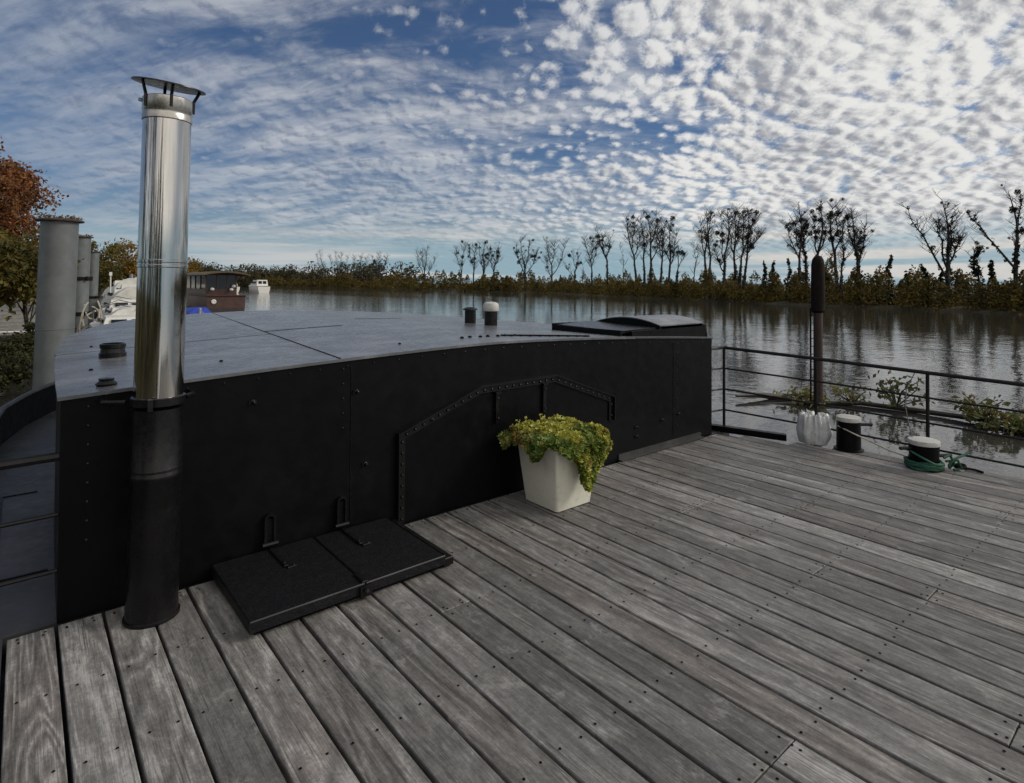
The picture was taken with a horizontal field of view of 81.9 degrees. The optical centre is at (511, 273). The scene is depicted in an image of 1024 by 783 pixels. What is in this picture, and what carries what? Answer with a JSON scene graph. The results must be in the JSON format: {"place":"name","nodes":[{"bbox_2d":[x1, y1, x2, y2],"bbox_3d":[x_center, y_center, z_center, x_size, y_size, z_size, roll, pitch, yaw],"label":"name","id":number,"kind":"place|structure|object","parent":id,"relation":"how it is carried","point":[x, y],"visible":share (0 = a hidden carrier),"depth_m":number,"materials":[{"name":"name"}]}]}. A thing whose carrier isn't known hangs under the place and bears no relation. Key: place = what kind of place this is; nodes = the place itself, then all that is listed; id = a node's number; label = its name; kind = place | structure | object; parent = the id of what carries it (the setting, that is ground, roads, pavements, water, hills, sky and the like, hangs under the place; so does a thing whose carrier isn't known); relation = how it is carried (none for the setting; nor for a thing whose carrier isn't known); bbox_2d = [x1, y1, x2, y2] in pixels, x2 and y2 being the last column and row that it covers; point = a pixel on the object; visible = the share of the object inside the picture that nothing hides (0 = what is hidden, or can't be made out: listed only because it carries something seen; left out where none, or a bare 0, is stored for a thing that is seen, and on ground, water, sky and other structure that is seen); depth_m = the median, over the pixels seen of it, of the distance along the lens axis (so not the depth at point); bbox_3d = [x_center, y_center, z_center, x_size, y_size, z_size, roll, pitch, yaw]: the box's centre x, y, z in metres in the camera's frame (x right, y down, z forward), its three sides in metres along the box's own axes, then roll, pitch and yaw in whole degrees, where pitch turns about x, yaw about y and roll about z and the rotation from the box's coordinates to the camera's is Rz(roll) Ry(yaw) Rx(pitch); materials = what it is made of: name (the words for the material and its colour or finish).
{"place":"outdoors","nodes":[
{"label":"outdoors","id":0,"kind":"place"},
{"bbox_2d":[0,290,102,369],"bbox_3d":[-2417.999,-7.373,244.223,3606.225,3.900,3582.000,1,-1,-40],"label":"bank","id":1,"kind":"structure","parent":0,"point":[1,339],"depth_m":26.15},
{"bbox_2d":[0,343,33,392],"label":"bush","id":2,"kind":"object","parent":1,"relation":"on","point":[11,373],"visible":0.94,"depth_m":14.38,"materials":[{"name":"green plant"}]},
{"bbox_2d":[0,331,34,373],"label":"bush","id":3,"kind":"object","parent":1,"relation":"on","point":[26,341],"visible":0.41,"depth_m":17.02,"materials":[{"name":"green plant"}]},
{"bbox_2d":[0,298,35,336],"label":"gangway","id":4,"kind":"object","parent":1,"relation":"on","point":[15,322],"visible":0.06,"depth_m":25.47,"materials":[{"name":"metal"}]},
{"bbox_2d":[0,226,38,322],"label":"tree","id":5,"kind":"object","parent":1,"relation":"on","point":[18,254],"visible":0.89,"depth_m":19.19,"materials":[{"name":"green plant"}]},
{"bbox_2d":[0,136,68,247],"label":"russet tree","id":6,"kind":"object","parent":1,"relation":"on","point":[13,176],"visible":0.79,"depth_m":28.98,"materials":[{"name":"orange plant"}]},
{"bbox_2d":[6,322,75,348],"bbox_3d":[-16.858,2.324,21.021,1.839,1.515,2.100,0,-1,11],"label":"bush","id":7,"kind":"object","parent":1,"relation":"on","point":[30,327],"visible":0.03,"depth_m":20.71,"materials":[{"name":"green plant"}]},
{"bbox_2d":[2,238,84,332],"bbox_3d":[-17.535,0.750,21.331,3.151,4.249,2.926,1,-1,-26],"label":"bush","id":8,"kind":"object","parent":1,"relation":"on","point":[24,310],"visible":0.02,"depth_m":21.20,"materials":[{"name":"green plant"}]},
{"bbox_2d":[91,240,127,295],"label":"golden tree","id":9,"kind":"object","parent":1,"relation":"on","point":[103,279],"visible":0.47,"depth_m":89.54,"materials":[{"name":"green plant"}]},
{"bbox_2d":[101,237,137,287],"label":"golden tree","id":10,"kind":"object","parent":1,"relation":"on","point":[130,264],"visible":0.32,"depth_m":97.91,"materials":[{"name":"yellow plant"}]},
{"bbox_2d":[187,256,205,272],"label":"golden tree","id":11,"kind":"object","parent":1,"relation":"on","point":[189,267],"visible":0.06,"depth_m":182.37,"materials":[{"name":"yellow plant"}]},
{"bbox_2d":[188,259,213,274],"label":"golden tree","id":12,"kind":"object","parent":1,"relation":"on","point":[204,270],"visible":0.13,"depth_m":207.10,"materials":[{"name":"yellow plant"}]},
{"bbox_2d":[188,258,443,286],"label":"wood","id":13,"kind":"object","parent":1,"relation":"on","point":[367,274],"visible":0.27,"depth_m":311.84,"materials":[{"name":"green plant"}]},
{"bbox_2d":[0,282,1023,477],"bbox_3d":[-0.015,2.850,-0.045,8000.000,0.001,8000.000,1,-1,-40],"label":"river","id":14,"kind":"structure","parent":0,"point":[983,345],"depth_m":27.01,"materials":[{"name":"grey liquid"}]},
{"bbox_2d":[32,213,84,389],"bbox_3d":[-10.010,1.468,12.988,0.912,5.568,0.890,1,-1,-40],"label":"mooring dolphin","id":15,"kind":"object","parent":14,"relation":"in","point":[56,285],"visible":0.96,"depth_m":12.70,"materials":[{"name":"grey metal"}]},
{"bbox_2d":[75,234,93,332],"bbox_3d":[-19.763,1.284,27.018,0.945,6.273,0.936,1,-1,-40],"label":"mooring dolphin","id":16,"kind":"object","parent":14,"relation":"in","point":[84,278],"visible":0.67,"depth_m":26.81,"materials":[{"name":"grey metal"}]},
{"bbox_2d":[88,251,100,319],"bbox_3d":[-30.558,1.498,43.007,0.939,6.235,0.936,1,-1,-40],"label":"mooring dolphin","id":17,"kind":"object","parent":14,"relation":"in","point":[93,284],"visible":0.69,"depth_m":42.77,"materials":[{"name":"grey metal"}]},
{"bbox_2d":[90,303,134,327],"bbox_3d":[-17.030,2.405,25.748,2.300,2.021,6.578,1,-1,-40],"label":"motor boat","id":18,"kind":"object","parent":14,"relation":"on","point":[106,319],"visible":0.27,"depth_m":24.25,"materials":[{"name":"white plastic"}]},
{"bbox_2d":[77,301,101,331],"bbox_3d":[-18.522,2.238,26.015,1.140,2.077,0.536,1,-1,-40],"label":"rope bundle","id":19,"kind":"object","parent":18,"relation":"hanging from","point":[83,317],"visible":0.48,"depth_m":25.80,"materials":[{"name":"fabric"}]},
{"bbox_2d":[96,300,135,319],"bbox_3d":[-19.401,2.429,29.627,2.288,2.070,6.180,1,-1,-40],"label":"motor boat","id":20,"kind":"object","parent":14,"relation":"on","point":[124,310],"visible":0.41,"depth_m":27.36,"materials":[{"name":"white plastic"}]},
{"bbox_2d":[100,296,135,310],"bbox_3d":[-22.647,2.462,34.405,2.500,2.121,7.078,1,-1,-40],"label":"motor boat","id":21,"kind":"object","parent":14,"relation":"on","point":[122,302],"visible":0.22,"depth_m":32.47,"materials":[{"name":"white plastic"}]},
{"bbox_2d":[101,287,135,307],"bbox_3d":[-28.013,2.283,42.843,3.016,2.688,8.240,1,-1,-40],"label":"motor boat","id":22,"kind":"object","parent":14,"relation":"on","point":[128,292],"visible":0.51,"depth_m":39.60,"materials":[{"name":"white plastic"}]},
{"bbox_2d":[101,278,136,296],"bbox_3d":[-36.661,2.138,55.790,3.224,3.293,9.270,1,-1,-40],"label":"motor boat","id":23,"kind":"object","parent":14,"relation":"on","point":[116,284],"visible":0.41,"depth_m":52.32,"materials":[{"name":"white plastic"}]},
{"bbox_2d":[116,284,136,288],"bbox_3d":[-31.525,2.302,48.805,2.600,2.800,6.578,1,-1,-40],"label":"motor boat","id":24,"kind":"object","parent":14,"relation":"on","point":[126,285],"visible":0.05,"depth_m":46.79,"materials":[{"name":"white plastic"}]},
{"bbox_2d":[186,307,211,313],"bbox_3d":[-19.044,2.693,35.459,1.480,1.430,3.050,1,-1,-40],"label":"dinghy","id":25,"kind":"object","parent":14,"relation":"on","point":[192,310],"visible":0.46,"depth_m":34.30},
{"bbox_2d":[186,271,250,312],"bbox_3d":[-22.196,1.794,43.280,3.040,3.840,9.600,1,-1,-40],"label":"houseboat","id":26,"kind":"object","parent":14,"relation":"on","point":[214,291],"visible":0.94,"depth_m":40.35,"materials":[{"name":"brown wood"}]},
{"bbox_2d":[187,276,189,287],"bbox_3d":[-24.188,0.636,44.110,0.020,0.940,1.400,1,-1,-40],"label":"cabin window","id":27,"kind":"structure","parent":26,"relation":"in","point":[188,277],"depth_m":44.06,"materials":[{"name":"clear glass"}]},
{"bbox_2d":[191,276,194,287],"bbox_3d":[-23.167,0.622,42.879,0.020,0.940,1.400,1,-1,-40],"label":"cabin window","id":28,"kind":"structure","parent":26,"relation":"in","point":[192,277],"depth_m":42.90,"materials":[{"name":"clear glass"}]},
{"bbox_2d":[196,276,199,288],"bbox_3d":[-22.146,0.608,41.647,0.020,0.940,1.400,1,-1,-40],"label":"cabin window","id":29,"kind":"structure","parent":26,"relation":"in","point":[197,277],"depth_m":41.67,"materials":[{"name":"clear glass"}]},
{"bbox_2d":[201,275,204,288],"bbox_3d":[-21.125,0.594,40.415,0.020,0.940,1.400,1,-1,-40],"label":"cabin window","id":30,"kind":"structure","parent":26,"relation":"in","point":[202,276],"depth_m":40.51,"materials":[{"name":"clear glass"}]},
{"bbox_2d":[207,275,215,288],"bbox_3d":[-20.379,0.592,40.040,0.550,0.940,0.030,1,-1,-40],"label":"cabin window","id":31,"kind":"structure","parent":26,"relation":"in","point":[211,279],"depth_m":40.02,"materials":[{"name":"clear glass"}]},
{"bbox_2d":[218,275,226,288],"bbox_3d":[-19.871,0.602,40.461,0.530,0.940,0.030,1,-1,-40],"label":"cabin window","id":32,"kind":"structure","parent":26,"relation":"in","point":[222,279],"depth_m":40.45,"materials":[{"name":"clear glass"}]},
{"bbox_2d":[228,275,234,288],"bbox_3d":[-19.405,0.610,40.847,0.440,0.940,0.030,1,-1,-40],"label":"cabin window","id":33,"kind":"structure","parent":26,"relation":"in","point":[231,278],"depth_m":40.82,"materials":[{"name":"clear glass"}]},
{"bbox_2d":[249,280,269,292],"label":"motor boat","id":34,"kind":"object","parent":14,"relation":"on","point":[258,286],"visible":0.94,"depth_m":145.22,"materials":[{"name":"white plastic"}]},
{"bbox_2d":[0,381,786,782],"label":"barge","id":35,"kind":"object","parent":14,"relation":"on","point":[26,429],"visible":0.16,"depth_m":3.72,"materials":[{"name":"black paint"}]},
{"bbox_2d":[1,434,1023,782],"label":"deck","id":36,"kind":"structure","parent":35,"relation":"on","point":[715,608],"depth_m":2.37,"materials":[{"name":"grey wood"}]},
{"bbox_2d":[98,76,205,629],"bbox_3d":[-1.626,0.322,2.678,0.387,2.419,0.339,1,-1,-40],"label":"chimney pipe","id":37,"kind":"object","parent":36,"relation":"on","point":[159,397],"visible":1,"depth_m":2.60,"materials":[{"name":"silver metal"}]},
{"bbox_2d":[211,518,452,634],"bbox_3d":[-0.896,1.494,3.023,1.030,0.095,0.699,1,-1,-40],"label":"deck hatch","id":38,"kind":"object","parent":36,"relation":"on","point":[268,589],"visible":1,"depth_m":2.91,"materials":[{"name":"black paint"}]},
{"bbox_2d":[54,302,712,623],"bbox_3d":[-1.736,0.944,6.337,5.194,1.302,5.540,1,-1,-40],"label":"deck cabin","id":39,"kind":"object","parent":36,"relation":"on","point":[299,425],"visible":0.93,"depth_m":3.62,"materials":[{"name":"metal"}]},
{"bbox_2d":[0,452,58,586],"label":"side railing","id":40,"kind":"object","parent":39,"relation":"attached to","point":[28,461],"visible":1,"depth_m":2.53,"materials":[{"name":"metal"}]},
{"bbox_2d":[497,414,612,511],"bbox_3d":[0.340,1.278,4.070,0.710,0.571,0.663,1,-1,-40],"label":"potted plant","id":41,"kind":"object","parent":36,"relation":"on","point":[562,459],"visible":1,"depth_m":3.88,"materials":[{"name":"plant"}]},
{"bbox_2d":[796,409,832,445],"bbox_3d":[2.871,1.455,5.600,0.307,0.291,0.293,0,-1,32],"label":"white sack","id":42,"kind":"object","parent":36,"relation":"on","point":[812,428],"visible":0.98,"depth_m":5.49,"materials":[{"name":"plastic"}]},
{"bbox_2d":[833,414,872,452],"bbox_3d":[3.090,1.449,5.376,0.304,0.301,0.265,1,-1,-40],"label":"mooring bollard","id":43,"kind":"object","parent":36,"relation":"on","point":[847,441],"visible":0.99,"depth_m":5.29,"materials":[{"name":"metal"}]},
{"bbox_2d":[838,425,905,455],"bbox_3d":[3.290,1.517,5.226,0.720,0.277,0.114,0,-1,21],"label":"pale line","id":44,"kind":"object","parent":43,"relation":"hanging from","point":[873,442],"visible":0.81,"depth_m":5.27,"materials":[{"name":"fabric"}]},
{"bbox_2d":[712,346,1023,467],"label":"railing","id":45,"kind":"object","parent":36,"relation":"on","point":[928,423],"visible":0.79,"depth_m":5.26,"materials":[{"name":"metal"}]},
{"bbox_2d":[905,373,914,436],"bbox_3d":[3.375,1.104,5.008,0.071,0.529,0.241,0,-1,40],"label":"thin line","id":46,"kind":"object","parent":45,"relation":"hanging from","point":[905,405],"visible":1,"depth_m":5.02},
{"bbox_2d":[899,436,951,472],"bbox_3d":[3.388,1.475,4.833,0.384,0.236,0.274,1,-1,-40],"label":"mooring bollard","id":47,"kind":"object","parent":36,"relation":"on","point":[928,448],"visible":0.79,"depth_m":4.76,"materials":[{"name":"metal"}]},
{"bbox_2d":[903,450,969,471],"bbox_3d":[3.449,1.515,4.786,0.457,0.160,0.281,0,-1,31],"label":"green rope","id":48,"kind":"object","parent":47,"relation":"attached to","point":[925,466],"visible":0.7,"depth_m":4.74,"materials":[{"name":"fabric"}]},
{"bbox_2d":[953,463,983,472],"bbox_3d":[3.697,1.573,4.774,0.089,0.045,0.198,1,-1,-40],"label":"iron shackle","id":49,"kind":"object","parent":36,"relation":"on","point":[964,466],"visible":0.74,"depth_m":4.78,"materials":[{"name":"metal"}]},
{"bbox_2d":[810,255,824,407],"bbox_3d":[7.089,1.867,13.661,0.300,4.570,0.300,1,-1,-40],"label":"mooring pile","id":50,"kind":"object","parent":14,"relation":"in","point":[817,308],"visible":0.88,"depth_m":13.58,"materials":[{"name":"metal"}]},
{"bbox_2d":[735,370,1023,435],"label":"driftwood tree","id":51,"kind":"object","parent":14,"relation":"in","point":[1013,422],"visible":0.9,"depth_m":13.13,"materials":[{"name":"green plant"}]},
{"bbox_2d":[0,0,1023,284],"label":"sky","id":52,"kind":"structure","parent":0,"point":[396,128],"materials":[{"name":"blue"}]},
{"bbox_2d":[270,283,1023,314],"bbox_3d":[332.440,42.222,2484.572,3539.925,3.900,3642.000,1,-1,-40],"label":"bank","id":53,"kind":"structure","parent":0,"point":[959,308],"depth_m":82.50,"materials":[{"name":"soil"}]},
{"bbox_2d":[316,249,326,276],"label":"bare tree","id":54,"kind":"object","parent":53,"relation":"on","point":[321,262],"visible":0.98,"depth_m":282.14,"materials":[{"name":"brown plant"}]},
{"bbox_2d":[328,251,348,279],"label":"bare tree","id":55,"kind":"object","parent":53,"relation":"on","point":[336,263],"visible":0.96,"depth_m":273.17,"materials":[{"name":"brown plant"}]},
{"bbox_2d":[352,253,369,279],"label":"bare tree","id":56,"kind":"object","parent":53,"relation":"on","point":[360,265],"visible":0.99,"depth_m":256.73,"materials":[{"name":"brown plant"}]},
{"bbox_2d":[371,251,388,281],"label":"bare tree","id":57,"kind":"object","parent":53,"relation":"on","point":[378,261],"visible":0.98,"depth_m":241.49,"materials":[{"name":"brown plant"}]},
{"bbox_2d":[254,269,535,291],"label":"distant scrub","id":58,"kind":"object","parent":53,"relation":"on","point":[490,283],"visible":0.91,"depth_m":218.11,"materials":[{"name":"plant"}]},
{"bbox_2d":[415,246,436,282],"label":"bare tree","id":59,"kind":"object","parent":53,"relation":"on","point":[425,264],"visible":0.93,"depth_m":215.77,"materials":[{"name":"brown plant"}]},
{"bbox_2d":[453,240,469,287],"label":"bare tree","id":60,"kind":"object","parent":53,"relation":"on","point":[461,256],"visible":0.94,"depth_m":198.88,"materials":[{"name":"brown plant"}]},
{"bbox_2d":[466,242,479,285],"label":"bare tree","id":61,"kind":"object","parent":53,"relation":"on","point":[474,258],"visible":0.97,"depth_m":193.72,"materials":[{"name":"brown plant"}]},
{"bbox_2d":[476,240,492,284],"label":"bare tree","id":62,"kind":"object","parent":53,"relation":"on","point":[484,261],"visible":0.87,"depth_m":193.04,"materials":[{"name":"brown plant"}]},
{"bbox_2d":[487,242,502,276],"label":"bare tree","id":63,"kind":"object","parent":53,"relation":"on","point":[498,255],"visible":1,"depth_m":186.81,"materials":[{"name":"brown plant"}]},
{"bbox_2d":[513,235,541,289],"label":"bare tree","id":64,"kind":"object","parent":53,"relation":"on","point":[534,256],"visible":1,"depth_m":173.56,"materials":[{"name":"brown plant"}]},
{"bbox_2d":[540,235,569,282],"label":"bare tree","id":65,"kind":"object","parent":53,"relation":"on","point":[553,256],"visible":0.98,"depth_m":163.92,"materials":[{"name":"brown plant"}]},
{"bbox_2d":[565,248,581,289],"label":"bare tree","id":66,"kind":"object","parent":53,"relation":"on","point":[577,264],"visible":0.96,"depth_m":150.67,"materials":[{"name":"brown plant"}]},
{"bbox_2d":[582,233,600,285],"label":"bare tree","id":67,"kind":"object","parent":53,"relation":"on","point":[596,246],"visible":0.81,"depth_m":140.68,"materials":[{"name":"brown plant"}]},
{"bbox_2d":[594,225,614,287],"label":"bare tree","id":68,"kind":"object","parent":53,"relation":"on","point":[603,249],"visible":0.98,"depth_m":133.31,"materials":[{"name":"brown plant"}]},
{"bbox_2d":[619,244,626,292],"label":"bare tree","id":69,"kind":"object","parent":53,"relation":"on","point":[623,263],"visible":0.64,"depth_m":123.70,"materials":[{"name":"brown plant"}]},
{"bbox_2d":[621,210,647,295],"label":"bare tree","id":70,"kind":"object","parent":53,"relation":"on","point":[632,233],"visible":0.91,"depth_m":119.64,"materials":[{"name":"brown plant"}]},
{"bbox_2d":[631,208,652,295],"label":"bare tree","id":71,"kind":"object","parent":53,"relation":"on","point":[644,245],"visible":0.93,"depth_m":116.98,"materials":[{"name":"brown plant"}]},
{"bbox_2d":[640,204,666,291],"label":"bare tree","id":72,"kind":"object","parent":53,"relation":"on","point":[651,231],"visible":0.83,"depth_m":114.00,"materials":[{"name":"brown plant"}]},
{"bbox_2d":[646,215,669,284],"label":"bare tree","id":73,"kind":"object","parent":53,"relation":"on","point":[659,253],"visible":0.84,"depth_m":112.82,"materials":[{"name":"brown plant"}]},
{"bbox_2d":[657,214,680,291],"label":"bare tree","id":74,"kind":"object","parent":53,"relation":"on","point":[671,251],"visible":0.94,"depth_m":110.37,"materials":[{"name":"brown plant"}]},
{"bbox_2d":[675,245,687,290],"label":"bare tree","id":75,"kind":"object","parent":53,"relation":"on","point":[682,252],"visible":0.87,"depth_m":106.51,"materials":[{"name":"brown plant"}]},
{"bbox_2d":[690,240,700,281],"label":"bare tree","id":76,"kind":"object","parent":53,"relation":"on","point":[695,258],"visible":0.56,"depth_m":104.93,"materials":[{"name":"brown plant"}]},
{"bbox_2d":[691,209,714,295],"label":"bare tree","id":77,"kind":"object","parent":53,"relation":"on","point":[704,252],"visible":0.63,"depth_m":101.96,"materials":[{"name":"brown plant"}]},
{"bbox_2d":[697,205,719,297],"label":"bare tree","id":78,"kind":"object","parent":53,"relation":"on","point":[706,239],"visible":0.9,"depth_m":99.78,"materials":[{"name":"brown plant"}]},
{"bbox_2d":[707,207,737,283],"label":"bare tree","id":79,"kind":"object","parent":53,"relation":"on","point":[722,243],"visible":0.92,"depth_m":95.64,"materials":[{"name":"brown plant"}]},
{"bbox_2d":[720,203,750,295],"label":"bare tree","id":80,"kind":"object","parent":53,"relation":"on","point":[735,242],"visible":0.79,"depth_m":96.25,"materials":[{"name":"brown plant"}]},
{"bbox_2d":[731,206,761,289],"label":"bare tree","id":81,"kind":"object","parent":53,"relation":"on","point":[742,254],"visible":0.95,"depth_m":93.79,"materials":[{"name":"brown plant"}]},
{"bbox_2d":[738,208,766,288],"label":"bare tree","id":82,"kind":"object","parent":53,"relation":"on","point":[751,245],"visible":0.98,"depth_m":93.57,"materials":[{"name":"brown plant"}]},
{"bbox_2d":[759,260,767,298],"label":"ivy stump","id":83,"kind":"object","parent":53,"relation":"on","point":[765,274],"visible":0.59,"depth_m":89.81,"materials":[{"name":"green plant"}]},
{"bbox_2d":[509,256,1023,314],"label":"bank scrub","id":84,"kind":"object","parent":53,"relation":"on","point":[687,288],"visible":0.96,"depth_m":80.07,"materials":[{"name":"plant"}]},
{"bbox_2d":[768,260,779,297],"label":"ivy stump","id":85,"kind":"object","parent":53,"relation":"on","point":[772,267],"visible":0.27,"depth_m":87.20,"materials":[{"name":"green plant"}]},
{"bbox_2d":[783,257,792,299],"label":"ivy stump","id":86,"kind":"object","parent":53,"relation":"on","point":[788,278],"visible":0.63,"depth_m":85.90,"materials":[{"name":"green plant"}]},
{"bbox_2d":[778,202,815,297],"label":"bare tree","id":87,"kind":"object","parent":53,"relation":"on","point":[802,228],"visible":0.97,"depth_m":82.83,"materials":[{"name":"brown plant"}]},
{"bbox_2d":[784,211,813,300],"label":"bare tree","id":88,"kind":"object","parent":53,"relation":"on","point":[806,265],"visible":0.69,"depth_m":83.47,"materials":[{"name":"brown plant"}]},
{"bbox_2d":[807,199,841,255],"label":"bare tree","id":89,"kind":"object","parent":53,"relation":"on","point":[820,220],"visible":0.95,"depth_m":80.92,"materials":[{"name":"brown plant"}]},
{"bbox_2d":[822,197,854,300],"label":"bare tree","id":90,"kind":"object","parent":53,"relation":"on","point":[831,236],"visible":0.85,"depth_m":80.99,"materials":[{"name":"brown plant"}]},
{"bbox_2d":[830,231,853,300],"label":"bare tree","id":91,"kind":"object","parent":53,"relation":"on","point":[843,249],"visible":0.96,"depth_m":79.84,"materials":[{"name":"brown plant"}]},
{"bbox_2d":[838,202,875,303],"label":"bare tree","id":92,"kind":"object","parent":53,"relation":"on","point":[859,241],"visible":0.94,"depth_m":75.31,"materials":[{"name":"brown plant"}]},
{"bbox_2d":[868,274,882,304],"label":"ivy stump","id":93,"kind":"object","parent":53,"relation":"on","point":[876,294],"visible":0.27,"depth_m":73.87,"materials":[{"name":"green plant"}]},
{"bbox_2d":[880,254,895,304],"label":"ivy stump","id":94,"kind":"object","parent":53,"relation":"on","point":[889,265],"visible":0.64,"depth_m":72.94,"materials":[{"name":"green plant"}]},
{"bbox_2d":[919,264,931,305],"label":"ivy stump","id":95,"kind":"object","parent":53,"relation":"on","point":[925,271],"visible":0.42,"depth_m":69.84,"materials":[{"name":"green plant"}]},
{"bbox_2d":[897,189,969,306],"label":"bare tree","id":96,"kind":"object","parent":53,"relation":"on","point":[950,240],"visible":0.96,"depth_m":67.00,"materials":[{"name":"brown plant"}]},
{"bbox_2d":[934,272,946,305],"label":"ivy stump","id":97,"kind":"object","parent":53,"relation":"on","point":[940,278],"visible":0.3,"depth_m":69.05,"materials":[{"name":"green plant"}]},
{"bbox_2d":[960,237,988,307],"bbox_3d":[51.080,0.032,64.924,2.363,8.287,1.846,0,-1,3],"label":"bare tree","id":98,"kind":"object","parent":53,"relation":"on","point":[976,272],"visible":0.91,"depth_m":64.86,"materials":[{"name":"green plant"}]},
{"bbox_2d":[984,259,1004,307],"bbox_3d":[51.522,1.378,62.955,1.759,5.773,1.727,0,-1,-5],"label":"ivy stump","id":99,"kind":"object","parent":53,"relation":"on","point":[991,269],"visible":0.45,"depth_m":63.04,"materials":[{"name":"green plant"}]},
{"bbox_2d":[966,182,1023,309],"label":"bare tree","id":100,"kind":"object","parent":53,"relation":"on","point":[1015,253],"visible":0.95,"depth_m":60.22,"materials":[{"name":"brown plant"}]},
{"bbox_2d":[1017,203,1023,252],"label":"bare tree","id":101,"kind":"object","parent":53,"relation":"on","point":[1022,229],"visible":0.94,"depth_m":60.37,"materials":[{"name":"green plant"}]}
]}

